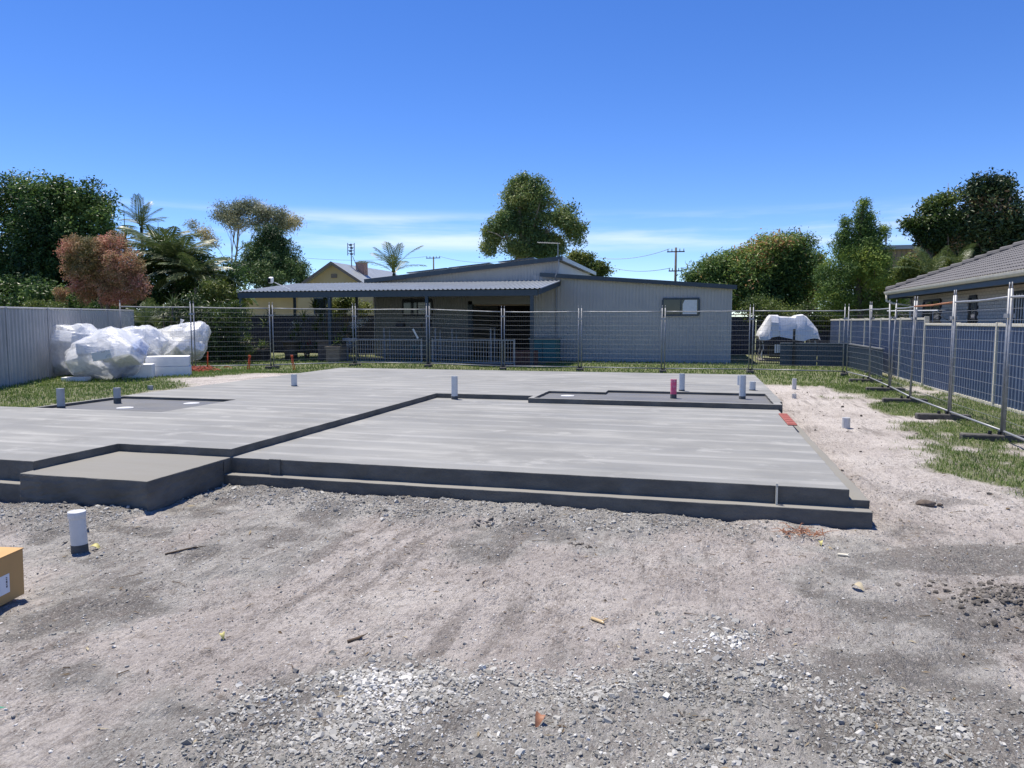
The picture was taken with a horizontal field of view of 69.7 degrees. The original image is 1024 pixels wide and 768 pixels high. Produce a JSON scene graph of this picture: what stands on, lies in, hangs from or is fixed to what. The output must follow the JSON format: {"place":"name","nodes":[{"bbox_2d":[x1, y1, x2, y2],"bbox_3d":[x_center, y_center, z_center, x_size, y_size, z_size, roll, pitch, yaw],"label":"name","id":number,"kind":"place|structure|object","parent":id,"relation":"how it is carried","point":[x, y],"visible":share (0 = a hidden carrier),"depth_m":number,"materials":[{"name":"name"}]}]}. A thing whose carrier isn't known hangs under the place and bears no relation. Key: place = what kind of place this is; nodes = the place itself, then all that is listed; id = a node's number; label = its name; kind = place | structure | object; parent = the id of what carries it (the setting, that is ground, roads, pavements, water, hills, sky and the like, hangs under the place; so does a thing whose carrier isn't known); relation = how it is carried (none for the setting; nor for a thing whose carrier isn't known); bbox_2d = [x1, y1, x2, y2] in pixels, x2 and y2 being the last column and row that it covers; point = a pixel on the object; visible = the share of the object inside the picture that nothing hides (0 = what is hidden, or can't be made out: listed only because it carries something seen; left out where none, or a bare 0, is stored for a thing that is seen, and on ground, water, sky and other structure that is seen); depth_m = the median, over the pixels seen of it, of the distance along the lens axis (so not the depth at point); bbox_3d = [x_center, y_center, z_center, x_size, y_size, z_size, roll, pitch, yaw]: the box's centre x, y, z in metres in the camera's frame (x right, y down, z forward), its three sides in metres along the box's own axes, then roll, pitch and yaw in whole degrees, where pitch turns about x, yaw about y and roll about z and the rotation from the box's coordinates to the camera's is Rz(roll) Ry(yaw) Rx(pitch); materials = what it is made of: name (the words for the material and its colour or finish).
{"place":"outdoors","nodes":[
{"label":"outdoors","id":0,"kind":"place"},
{"bbox_2d":[0,328,1023,767],"bbox_3d":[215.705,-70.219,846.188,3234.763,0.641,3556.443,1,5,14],"label":"ground","id":1,"kind":"structure","parent":0,"point":[868,454],"depth_m":4.30,"materials":[{"name":"soil"}]},
{"bbox_2d":[0,547,23,605],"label":"cardboard box","id":2,"kind":"object","parent":1,"relation":"on","point":[11,575],"visible":1,"depth_m":4.43,"materials":[{"name":"cardboard"}]},
{"bbox_2d":[14,297,67,309],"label":"hedge shrub","id":3,"kind":"object","parent":1,"relation":"on","point":[37,303],"visible":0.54,"depth_m":25.63,"materials":[{"name":"green plant"}]},
{"bbox_2d":[0,167,124,305],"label":"broadleaf tree","id":4,"kind":"object","parent":1,"relation":"on","point":[40,219],"visible":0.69,"depth_m":36.19,"materials":[{"name":"green plant"}]},
{"bbox_2d":[0,306,133,387],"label":"sheet fence","id":5,"kind":"object","parent":1,"relation":"on","point":[27,350],"visible":0.5,"depth_m":17.88,"materials":[{"name":"grey metal"}]},
{"bbox_2d":[0,271,145,328],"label":"dark hedge","id":6,"kind":"object","parent":1,"relation":"on","point":[26,289],"visible":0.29,"depth_m":33.71,"materials":[{"name":"green plant"}]},
{"bbox_2d":[50,323,97,374],"bbox_3d":[-11.661,-0.935,19.601,2.190,1.372,1.783,1,5,14],"label":"foam bag","id":7,"kind":"object","parent":1,"relation":"on","point":[63,339],"visible":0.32,"depth_m":18.99,"materials":[{"name":"white plastic"}]},
{"bbox_2d":[67,509,88,553],"bbox_3d":[-3.212,1.109,5.446,0.138,0.338,0.126,1,5,14],"label":"pipe stub","id":8,"kind":"object","parent":1,"relation":"on","point":[76,518],"visible":0.96,"depth_m":5.40,"materials":[{"name":"white plastic"}]},
{"bbox_2d":[51,230,152,308],"bbox_3d":[-16.997,-3.620,30.425,4.639,5.482,2.783,4,6,37],"label":"broadleaf shrub","id":9,"kind":"object","parent":1,"relation":"on","point":[100,264],"visible":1,"depth_m":29.93,"materials":[{"name":"red plant"}]},
{"bbox_2d":[64,327,148,379],"bbox_3d":[-10.143,-0.769,18.318,2.151,1.345,1.563,1,5,14],"label":"foam bag","id":10,"kind":"object","parent":1,"relation":"on","point":[111,353],"visible":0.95,"depth_m":17.93,"materials":[{"name":"white plastic"}]},
{"bbox_2d":[78,217,149,250],"bbox_3d":[-20.451,-5.489,38.862,4.280,7.764,4.669,1,5,14],"label":"palm tree","id":11,"kind":"object","parent":1,"relation":"on","point":[128,235],"visible":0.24,"depth_m":38.50,"materials":[{"name":"green plant"}]},
{"bbox_2d":[120,363,154,378],"bbox_3d":[-9.633,-0.334,18.916,0.750,0.360,0.450,-2,5,-17],"label":"foam slab","id":12,"kind":"object","parent":1,"relation":"on","point":[146,370],"depth_m":18.76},
{"bbox_2d":[117,193,165,248],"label":"palm tree","id":13,"kind":"object","parent":1,"relation":"on","point":[139,219],"visible":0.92,"depth_m":41.57,"materials":[{"name":"green plant"}]},
{"bbox_2d":[118,325,168,361],"bbox_3d":[-10.474,-1.016,20.385,1.706,1.246,1.471,1,5,14],"label":"foam bag","id":14,"kind":"object","parent":1,"relation":"on","point":[153,339],"visible":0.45,"depth_m":20.10,"materials":[{"name":"white plastic"}]},
{"bbox_2d":[125,297,171,326],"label":"palm tree","id":15,"kind":"object","parent":1,"relation":"on","point":[142,320],"visible":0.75,"depth_m":27.22,"materials":[{"name":"green plant"}]},
{"bbox_2d":[0,368,313,407],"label":"grass","id":16,"kind":"structure","parent":1,"relation":"on","point":[52,394],"depth_m":16.17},
{"bbox_2d":[119,300,194,366],"bbox_3d":[-11.484,-1.593,23.804,2.703,2.252,0.090,1,5,11],"label":"wire fence panel","id":17,"kind":"object","parent":1,"relation":"on","point":[190,314],"visible":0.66,"depth_m":23.70,"materials":[{"name":"metal"}]},
{"bbox_2d":[115,224,205,254],"bbox_3d":[-16.974,-4.564,35.621,4.190,6.475,4.243,1,5,14],"label":"palm tree","id":18,"kind":"object","parent":1,"relation":"on","point":[152,233],"visible":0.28,"depth_m":34.75,"materials":[{"name":"green plant"}]},
{"bbox_2d":[147,292,187,334],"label":"cordyline plant","id":19,"kind":"object","parent":1,"relation":"on","point":[173,318],"visible":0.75,"depth_m":28.05,"materials":[{"name":"green plant"}]},
{"bbox_2d":[125,227,218,321],"bbox_3d":[-15.193,-4.118,33.634,4.625,5.925,4.134,5,7,44],"label":"palm tree","id":20,"kind":"object","parent":1,"relation":"on","point":[172,247],"visible":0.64,"depth_m":32.83,"materials":[{"name":"green plant"}]},
{"bbox_2d":[134,289,209,335],"bbox_3d":[-13.673,-2.267,29.194,3.166,3.010,1.774,1,5,14],"label":"garden shrub","id":21,"kind":"object","parent":1,"relation":"on","point":[190,297],"visible":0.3,"depth_m":28.84,"materials":[{"name":"green plant"}]},
{"bbox_2d":[155,365,191,376],"bbox_3d":[-9.216,-0.359,19.796,1.050,0.260,0.700,-2,5,-21],"label":"foam slab","id":22,"kind":"object","parent":1,"relation":"on","point":[170,370],"depth_m":19.51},
{"bbox_2d":[145,355,190,366],"bbox_3d":[-9.243,-0.623,19.774,1.050,0.260,0.700,-2,5,-20],"label":"foam slab","id":23,"kind":"object","parent":22,"relation":"on","point":[173,360],"depth_m":19.49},
{"bbox_2d":[157,322,210,360],"bbox_3d":[-11.322,-1.486,25.174,2.246,1.500,1.912,1,5,14],"label":"foam bag","id":24,"kind":"object","parent":1,"relation":"on","point":[174,348],"visible":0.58,"depth_m":24.67,"materials":[{"name":"white plastic"}]},
{"bbox_2d":[125,238,254,350],"bbox_3d":[-14.998,-3.622,34.244,7.526,6.482,3.849,1,5,14],"label":"palm tree","id":25,"kind":"object","parent":1,"relation":"on","point":[187,285],"visible":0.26,"depth_m":33.36,"materials":[{"name":"green plant"}]},
{"bbox_2d":[148,248,245,301],"bbox_3d":[-13.911,-3.594,32.547,3.998,5.064,3.677,1,5,14],"label":"palm tree","id":26,"kind":"object","parent":1,"relation":"on","point":[194,270],"visible":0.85,"depth_m":32.05,"materials":[{"name":"green plant"}]},
{"bbox_2d":[169,292,254,362],"bbox_3d":[-11.313,-2.054,28.241,3.085,2.997,2.260,0,5,-4],"label":"oleander shrub","id":27,"kind":"object","parent":1,"relation":"on","point":[218,324],"visible":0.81,"depth_m":27.93,"materials":[{"name":"green plant"}]},
{"bbox_2d":[192,275,254,335],"bbox_3d":[-12.419,-2.774,31.326,2.877,3.640,2.256,1,5,14],"label":"garden shrub","id":28,"kind":"object","parent":1,"relation":"on","point":[211,290],"visible":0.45,"depth_m":30.91,"materials":[{"name":"green plant"}]},
{"bbox_2d":[193,343,255,362],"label":"garden shrub","id":29,"kind":"object","parent":1,"relation":"on","point":[240,357],"visible":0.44,"depth_m":28.27,"materials":[{"name":"green plant"}]},
{"bbox_2d":[181,195,306,265],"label":"gum tree","id":30,"kind":"object","parent":1,"relation":"on","point":[283,221],"visible":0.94,"depth_m":68.75,"materials":[{"name":"green plant"}]},
{"bbox_2d":[251,349,271,361],"bbox_3d":[-10.002,-1.140,29.286,0.608,0.512,0.608,1,5,14],"label":"planter box","id":31,"kind":"object","parent":1,"relation":"on","point":[260,352],"visible":0.62,"depth_m":29.04,"materials":[{"name":"plastic"}]},
{"bbox_2d":[154,314,373,353],"bbox_3d":[-13.521,-2.596,38.441,16.826,2.060,0.120,1,5,14],"label":"navy sheet fence","id":32,"kind":"object","parent":1,"relation":"on","point":[281,330],"visible":0.12,"depth_m":37.69,"materials":[{"name":"metal"}]},
{"bbox_2d":[256,306,276,348],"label":"cordyline plant","id":33,"kind":"object","parent":1,"relation":"on","point":[264,325],"visible":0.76,"depth_m":31.47,"materials":[{"name":"green plant"}]},
{"bbox_2d":[265,364,279,368],"bbox_3d":[-8.084,-0.577,24.804,0.220,0.170,0.500,2,5,23],"label":"fence foot","id":34,"kind":"object","parent":1,"relation":"on","point":[271,367],"visible":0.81,"depth_m":24.65},
{"bbox_2d":[193,303,273,366],"bbox_3d":[-9.111,-1.599,24.165,2.491,2.235,0.091,-3,6,-28],"label":"wire fence panel","id":35,"kind":"object","parent":34,"relation":"on","point":[269,315],"visible":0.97,"depth_m":24.11,"materials":[{"name":"metal"}]},
{"bbox_2d":[231,222,315,288],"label":"dense tree","id":36,"kind":"object","parent":1,"relation":"on","point":[265,255],"visible":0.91,"depth_m":51.82,"materials":[{"name":"green plant"}]},
{"bbox_2d":[282,340,299,359],"bbox_3d":[-9.205,-1.405,30.613,0.686,0.812,0.704,1,5,14],"label":"plant pot","id":37,"kind":"object","parent":1,"relation":"on","point":[288,349],"visible":0.89,"depth_m":30.38,"materials":[{"name":"brown ceramic"}]},
{"bbox_2d":[290,308,325,358],"bbox_3d":[-8.780,-2.149,31.315,2.033,2.396,1.308,1,5,14],"label":"dracaena plant","id":38,"kind":"object","parent":1,"relation":"on","point":[303,317],"visible":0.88,"depth_m":31.26,"materials":[{"name":"green plant"}]},
{"bbox_2d":[272,303,356,365],"bbox_3d":[-6.808,-1.703,25.511,2.949,2.224,0.090,-3,6,-32],"label":"wire fence panel","id":39,"kind":"object","parent":1,"relation":"on","point":[352,315],"visible":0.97,"depth_m":25.39,"materials":[{"name":"metal"}]},
{"bbox_2d":[308,297,332,339],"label":"dracaena plant","id":40,"kind":"object","parent":1,"relation":"on","point":[315,303],"visible":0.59,"depth_m":32.41,"materials":[{"name":"green plant"}]},
{"bbox_2d":[245,261,396,314],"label":"cream house","id":41,"kind":"structure","parent":1,"relation":"on","point":[332,272],"depth_m":48.61,"materials":[{"name":"metal"}]},
{"bbox_2d":[316,340,339,360],"bbox_3d":[-7.499,-1.375,29.972,0.684,0.862,0.684,1,5,14],"label":"planter box","id":42,"kind":"object","parent":1,"relation":"on","point":[321,349],"visible":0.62,"depth_m":29.70,"materials":[{"name":"grey ceramic"}]},
{"bbox_2d":[324,346,346,361],"bbox_3d":[-6.948,-1.175,29.020,0.646,0.632,0.646,1,5,14],"label":"planter box","id":43,"kind":"object","parent":1,"relation":"on","point":[339,354],"visible":0.83,"depth_m":28.76,"materials":[{"name":"concrete"}]},
{"bbox_2d":[327,297,373,353],"bbox_3d":[-7.928,-3.069,36.173,2.551,3.416,1.626,1,5,14],"label":"garden shrub","id":44,"kind":"object","parent":1,"relation":"on","point":[343,303],"visible":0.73,"depth_m":35.94,"materials":[{"name":"green plant"}]},
{"bbox_2d":[346,338,422,361],"bbox_3d":[-5.023,-1.276,28.871,3.210,1.050,0.050,1,5,14],"label":"balustrade","id":45,"kind":"object","parent":1,"relation":"on","point":[347,348],"visible":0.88,"depth_m":28.83,"materials":[{"name":"metal"}]},
{"bbox_2d":[358,241,425,275],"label":"palm tree","id":46,"kind":"object","parent":1,"relation":"on","point":[392,261],"visible":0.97,"depth_m":46.81,"materials":[{"name":"green plant"}]},
{"bbox_2d":[355,303,429,363],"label":"wire fence panel","id":47,"kind":"object","parent":1,"relation":"on","point":[426,315],"visible":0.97,"depth_m":26.04,"materials":[{"name":"metal"}]},
{"bbox_2d":[0,483,841,547],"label":"concrete crumbs","id":48,"kind":"object","parent":1,"relation":"on","point":[306,494],"visible":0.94,"depth_m":6.40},
{"bbox_2d":[0,368,872,529],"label":"house slab","id":49,"kind":"structure","parent":1,"relation":"on","point":[707,446],"depth_m":8.20,"materials":[{"name":"concrete"}]},
{"bbox_2d":[56,388,65,407],"bbox_3d":[-7.121,0.238,11.598,0.123,0.340,0.123,1,5,14],"label":"pipe stub","id":50,"kind":"object","parent":49,"relation":"on","point":[60,395],"visible":0.84,"depth_m":11.55,"materials":[{"name":"grey plastic"}]},
{"bbox_2d":[451,376,457,399],"bbox_3d":[-1.038,0.081,13.270,0.123,0.450,0.123,1,5,14],"label":"pipe stub","id":51,"kind":"object","parent":49,"relation":"on","point":[454,387],"visible":0.9,"depth_m":13.22,"materials":[{"name":"white plastic"}]},
{"bbox_2d":[739,375,745,398],"bbox_3d":[4.061,0.068,12.949,0.119,0.450,0.119,1,5,14],"label":"pipe stub","id":52,"kind":"object","parent":49,"relation":"on","point":[742,386],"visible":0.89,"depth_m":12.90,"materials":[{"name":"white plastic"}]},
{"bbox_2d":[429,306,504,366],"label":"wire fence panel","id":53,"kind":"object","parent":1,"relation":"on","point":[431,318],"visible":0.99,"depth_m":25.76,"materials":[{"name":"metal"}]},
{"bbox_2d":[432,338,514,365],"bbox_3d":[-1.486,-1.199,27.973,3.310,1.050,0.050,1,5,14],"label":"balustrade","id":54,"kind":"object","parent":1,"relation":"on","point":[470,340],"visible":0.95,"depth_m":27.95,"materials":[{"name":"metal"}]},
{"bbox_2d":[238,256,736,365],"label":"steel shed","id":55,"kind":"structure","parent":1,"relation":"on","point":[552,284],"depth_m":30.97,"materials":[{"name":"metal"}]},
{"bbox_2d":[383,327,441,359],"bbox_3d":[-4.187,-1.690,30.911,2.400,1.430,0.700,1,5,14],"label":"workbench","id":56,"kind":"object","parent":55,"relation":"on","point":[435,351],"visible":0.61,"depth_m":30.83,"materials":[{"name":"metal"}]},
{"bbox_2d":[402,299,432,315],"bbox_3d":[-4.266,-3.446,33.089,1.470,0.770,0.050,1,5,14],"label":"window","id":57,"kind":"structure","parent":55,"relation":"in","point":[406,303],"depth_m":33.11,"materials":[{"name":"grey glass"}]},
{"bbox_2d":[450,327,495,361],"bbox_3d":[-1.616,-1.677,30.876,1.800,1.410,0.700,1,5,14],"label":"workbench","id":58,"kind":"object","parent":55,"relation":"on","point":[490,328],"visible":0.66,"depth_m":30.74,"materials":[{"name":"metal"}]},
{"bbox_2d":[512,350,537,364],"bbox_3d":[0.497,-1.016,28.180,0.990,0.554,0.256,1,5,14],"label":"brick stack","id":59,"kind":"object","parent":55,"relation":"on","point":[525,357],"visible":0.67,"depth_m":28.07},
{"bbox_2d":[528,338,561,361],"bbox_3d":[1.364,-1.407,30.240,1.200,0.980,1.000,1,5,14],"label":"cabinet","id":60,"kind":"object","parent":55,"relation":"on","point":[544,355],"visible":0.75,"depth_m":29.75,"materials":[{"name":"teal plastic"}]},
{"bbox_2d":[662,298,699,315],"bbox_3d":[6.896,-3.146,30.032,1.520,0.750,0.050,1,5,14],"label":"window","id":61,"kind":"structure","parent":55,"relation":"in","point":[672,304],"depth_m":30.08,"materials":[{"name":"grey glass"}]},
{"bbox_2d":[0,476,1023,767],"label":"grit","id":62,"kind":"object","parent":1,"relation":"on","point":[502,612],"visible":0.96,"depth_m":4.37,"materials":[{"name":"gravel"}]},
{"bbox_2d":[10,469,1022,767],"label":"leaf litter","id":63,"kind":"object","parent":1,"relation":"on","point":[534,611],"visible":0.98,"depth_m":4.08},
{"bbox_2d":[476,170,590,259],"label":"tall tree","id":64,"kind":"object","parent":1,"relation":"on","point":[524,196],"visible":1,"depth_m":54.01,"materials":[{"name":"green plant"}]},
{"bbox_2d":[504,306,582,367],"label":"wire fence panel","id":65,"kind":"object","parent":1,"relation":"on","point":[545,316],"visible":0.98,"depth_m":25.43,"materials":[{"name":"metal"}]},
{"bbox_2d":[63,468,1023,753],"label":"twig litter","id":66,"kind":"object","parent":1,"relation":"on","point":[529,584],"visible":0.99,"depth_m":4.74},
{"bbox_2d":[94,391,1023,642],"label":"soil clods","id":67,"kind":"object","parent":1,"relation":"on","point":[1010,589],"visible":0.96,"depth_m":4.34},
{"bbox_2d":[191,354,933,390],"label":"grass","id":68,"kind":"structure","parent":1,"relation":"on","point":[401,365],"depth_m":25.78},
{"bbox_2d":[564,248,616,276],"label":"tree","id":69,"kind":"object","parent":1,"relation":"on","point":[600,268],"visible":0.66,"depth_m":48.52,"materials":[{"name":"green plant"}]},
{"bbox_2d":[581,305,665,369],"bbox_3d":[3.732,-1.536,24.780,2.850,2.224,0.090,1,5,15],"label":"wire fence panel","id":70,"kind":"object","parent":1,"relation":"on","point":[662,318],"visible":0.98,"depth_m":24.74,"materials":[{"name":"metal"}]},
{"bbox_2d":[664,304,753,369],"bbox_3d":[6.454,-1.486,24.144,2.843,2.233,0.090,1,5,11],"label":"wire fence panel","id":71,"kind":"object","parent":1,"relation":"on","point":[750,319],"visible":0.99,"depth_m":24.09,"materials":[{"name":"metal"}]},
{"bbox_2d":[675,226,833,316],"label":"mango tree","id":72,"kind":"object","parent":1,"relation":"on","point":[784,265],"visible":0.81,"depth_m":41.42,"materials":[{"name":"green plant"}]},
{"bbox_2d":[755,314,819,360],"bbox_3d":[12.065,-2.041,32.291,2.485,2.035,2.349,1,5,14],"label":"covered swing","id":73,"kind":"object","parent":1,"relation":"on","point":[783,326],"visible":0.72,"depth_m":31.31,"materials":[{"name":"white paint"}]},
{"bbox_2d":[751,304,847,372],"bbox_3d":[9.148,-1.426,23.400,2.860,2.228,0.090,2,5,19],"label":"wire fence panel","id":74,"kind":"object","parent":1,"relation":"on","point":[753,325],"visible":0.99,"depth_m":23.44,"materials":[{"name":"metal"}]},
{"bbox_2d":[750,329,855,366],"bbox_3d":[10.782,-1.329,27.319,3.680,1.420,0.180,1,5,14],"label":"pool fence","id":75,"kind":"object","parent":1,"relation":"on","point":[813,355],"visible":0.84,"depth_m":27.30,"materials":[{"name":"black metal"}]},
{"bbox_2d":[770,522,838,538],"bbox_3d":[2.320,1.176,5.843,0.524,0.095,0.354,1,5,14],"label":"root tangle","id":76,"kind":"object","parent":1,"relation":"on","point":[801,531],"visible":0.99,"depth_m":5.81,"materials":[{"name":"orange plant"}]},
{"bbox_2d":[731,314,908,354],"bbox_3d":[14.902,-2.517,37.332,9.600,2.090,0.135,1,5,14],"label":"navy sheet fence","id":77,"kind":"object","parent":1,"relation":"on","point":[738,337],"visible":0.13,"depth_m":38.03,"materials":[{"name":"metal"}]},
{"bbox_2d":[735,293,910,349],"bbox_3d":[15.552,-3.022,36.871,8.424,3.275,3.260,1,5,14],"label":"garden shrub","id":78,"kind":"object","parent":1,"relation":"on","point":[821,319],"visible":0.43,"depth_m":36.73,"materials":[{"name":"green plant"}]},
{"bbox_2d":[807,196,910,318],"bbox_3d":[16.006,-4.872,33.910,4.554,7.429,3.372,1,5,14],"label":"conifer tree","id":79,"kind":"object","parent":1,"relation":"on","point":[860,278],"visible":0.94,"depth_m":33.39,"materials":[{"name":"green plant"}]},
{"bbox_2d":[846,305,874,376],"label":"wire fence panel","id":80,"kind":"object","parent":1,"relation":"on","point":[872,318],"visible":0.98,"depth_m":21.87,"materials":[{"name":"metal"}]},
{"bbox_2d":[848,343,884,377],"bbox_3d":[11.713,-0.833,24.431,0.080,0.880,5.100,1,5,14],"label":"side screen","id":81,"kind":"object","parent":1,"relation":"on","point":[879,354],"visible":0.68,"depth_m":24.21,"materials":[{"name":"metal"}]},
{"bbox_2d":[869,302,894,385],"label":"wire fence panel","id":82,"kind":"object","parent":1,"relation":"on","point":[871,326],"visible":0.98,"depth_m":18.98,"materials":[{"name":"metal"}]},
{"bbox_2d":[866,385,904,391],"bbox_3d":[9.124,0.118,17.976,0.850,0.165,0.180,2,5,18],"label":"fence foot","id":83,"kind":"object","parent":1,"relation":"on","point":[883,388],"visible":0.69,"depth_m":17.93},
{"bbox_2d":[889,296,917,397],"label":"wire fence panel","id":84,"kind":"object","parent":1,"relation":"on","point":[893,349],"visible":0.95,"depth_m":16.71,"materials":[{"name":"metal"}]},
{"bbox_2d":[882,396,927,403],"bbox_3d":[8.288,0.337,15.515,0.850,0.165,0.180,1,5,17],"label":"fence foot","id":85,"kind":"object","parent":1,"relation":"on","point":[901,399],"visible":0.71,"depth_m":15.47},
{"bbox_2d":[891,245,948,273],"bbox_3d":[15.705,-2.964,27.837,2.289,4.603,2.084,-3,6,-34],"label":"palm tree","id":86,"kind":"object","parent":1,"relation":"on","point":[931,266],"visible":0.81,"depth_m":27.54,"materials":[{"name":"green plant"}]},
{"bbox_2d":[887,252,955,315],"bbox_3d":[16.864,-3.144,30.117,2.732,4.585,1.899,1,5,14],"label":"garden shrub","id":87,"kind":"object","parent":1,"relation":"on","point":[907,274],"visible":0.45,"depth_m":29.73,"materials":[{"name":"green plant"}]},
{"bbox_2d":[830,317,1023,414],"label":"blue sheet fence","id":88,"kind":"object","parent":1,"relation":"on","point":[993,347],"visible":0.65,"depth_m":16.94,"materials":[{"name":"metal"}]},
{"bbox_2d":[895,187,965,260],"bbox_3d":[18.690,-5.026,33.085,2.776,7.862,2.144,1,5,14],"label":"leafy tree","id":89,"kind":"object","parent":1,"relation":"on","point":[937,215],"visible":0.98,"depth_m":32.54,"materials":[{"name":"green plant"}]},
{"bbox_2d":[910,290,958,413],"bbox_3d":[7.985,-0.609,14.005,0.090,2.238,2.850,1,5,16],"label":"wire fence panel","id":90,"kind":"object","parent":1,"relation":"on","point":[951,341],"visible":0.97,"depth_m":13.84,"materials":[{"name":"metal"}]},
{"bbox_2d":[915,411,971,420],"bbox_3d":[7.519,0.553,12.830,0.850,0.165,0.180,1,5,15],"label":"fence foot","id":91,"kind":"object","parent":1,"relation":"on","point":[939,415],"visible":0.86,"depth_m":12.78},
{"bbox_2d":[941,243,976,262],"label":"palm tree","id":92,"kind":"object","parent":1,"relation":"on","point":[959,258],"visible":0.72,"depth_m":28.61,"materials":[{"name":"green plant"}]},
{"bbox_2d":[906,167,1023,264],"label":"magnolia tree","id":93,"kind":"object","parent":1,"relation":"on","point":[991,208],"visible":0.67,"depth_m":32.65,"materials":[{"name":"green plant"}]},
{"bbox_2d":[949,282,1014,430],"bbox_3d":[7.279,-0.410,11.484,0.090,2.230,2.499,1,5,15],"label":"wire fence panel","id":94,"kind":"object","parent":1,"relation":"on","point":[1007,315],"visible":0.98,"depth_m":11.28,"materials":[{"name":"metal"}]},
{"bbox_2d":[959,431,1023,442],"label":"fence foot","id":95,"kind":"object","parent":1,"relation":"on","point":[993,437],"visible":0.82,"depth_m":10.43},
{"bbox_2d":[1002,282,1023,440],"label":"wire fence panel","id":96,"kind":"object","parent":1,"relation":"on","point":[1011,308],"visible":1,"depth_m":10.25,"materials":[{"name":"metal"}]},
{"bbox_2d":[0,0,1023,316],"label":"sky","id":97,"kind":"structure","parent":0,"point":[697,127],"materials":[{"name":"blue"}]},
{"bbox_2d":[115,604,1023,767],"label":"gravel","id":98,"kind":"structure","parent":0,"point":[394,685],"depth_m":3.15,"materials":[{"name":"gravel"}]},
{"bbox_2d":[873,240,921,315],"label":"flat roofed building","id":99,"kind":"structure","parent":0,"point":[904,249],"depth_m":46.78,"materials":[{"name":"metal"}]},
{"bbox_2d":[780,381,1023,496],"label":"grass","id":100,"kind":"structure","parent":0,"point":[951,429],"depth_m":11.65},
{"bbox_2d":[884,240,1023,323],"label":"brick house","id":101,"kind":"structure","parent":0,"point":[991,274],"depth_m":19.65,"materials":[{"name":"beige brick"}]},
{"bbox_2d":[922,298,941,322],"bbox_3d":[13.074,-2.024,22.944,0.060,1.245,1.758,1,5,14],"label":"window","id":102,"kind":"structure","parent":101,"relation":"in","point":[929,301],"depth_m":22.84,"materials":[{"name":"black glass"}]},
{"bbox_2d":[967,295,977,322],"bbox_3d":[12.188,-1.287,19.499,0.050,2.130,0.586,1,5,14],"label":"window","id":103,"kind":"structure","parent":101,"relation":"in","point":[971,297],"depth_m":19.42,"materials":[{"name":"black glass"}]},
{"bbox_2d":[1012,290,1023,323],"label":"window","id":104,"kind":"structure","parent":101,"relation":"in","point":[1018,305],"depth_m":16.60,"materials":[{"name":"blue glass"}]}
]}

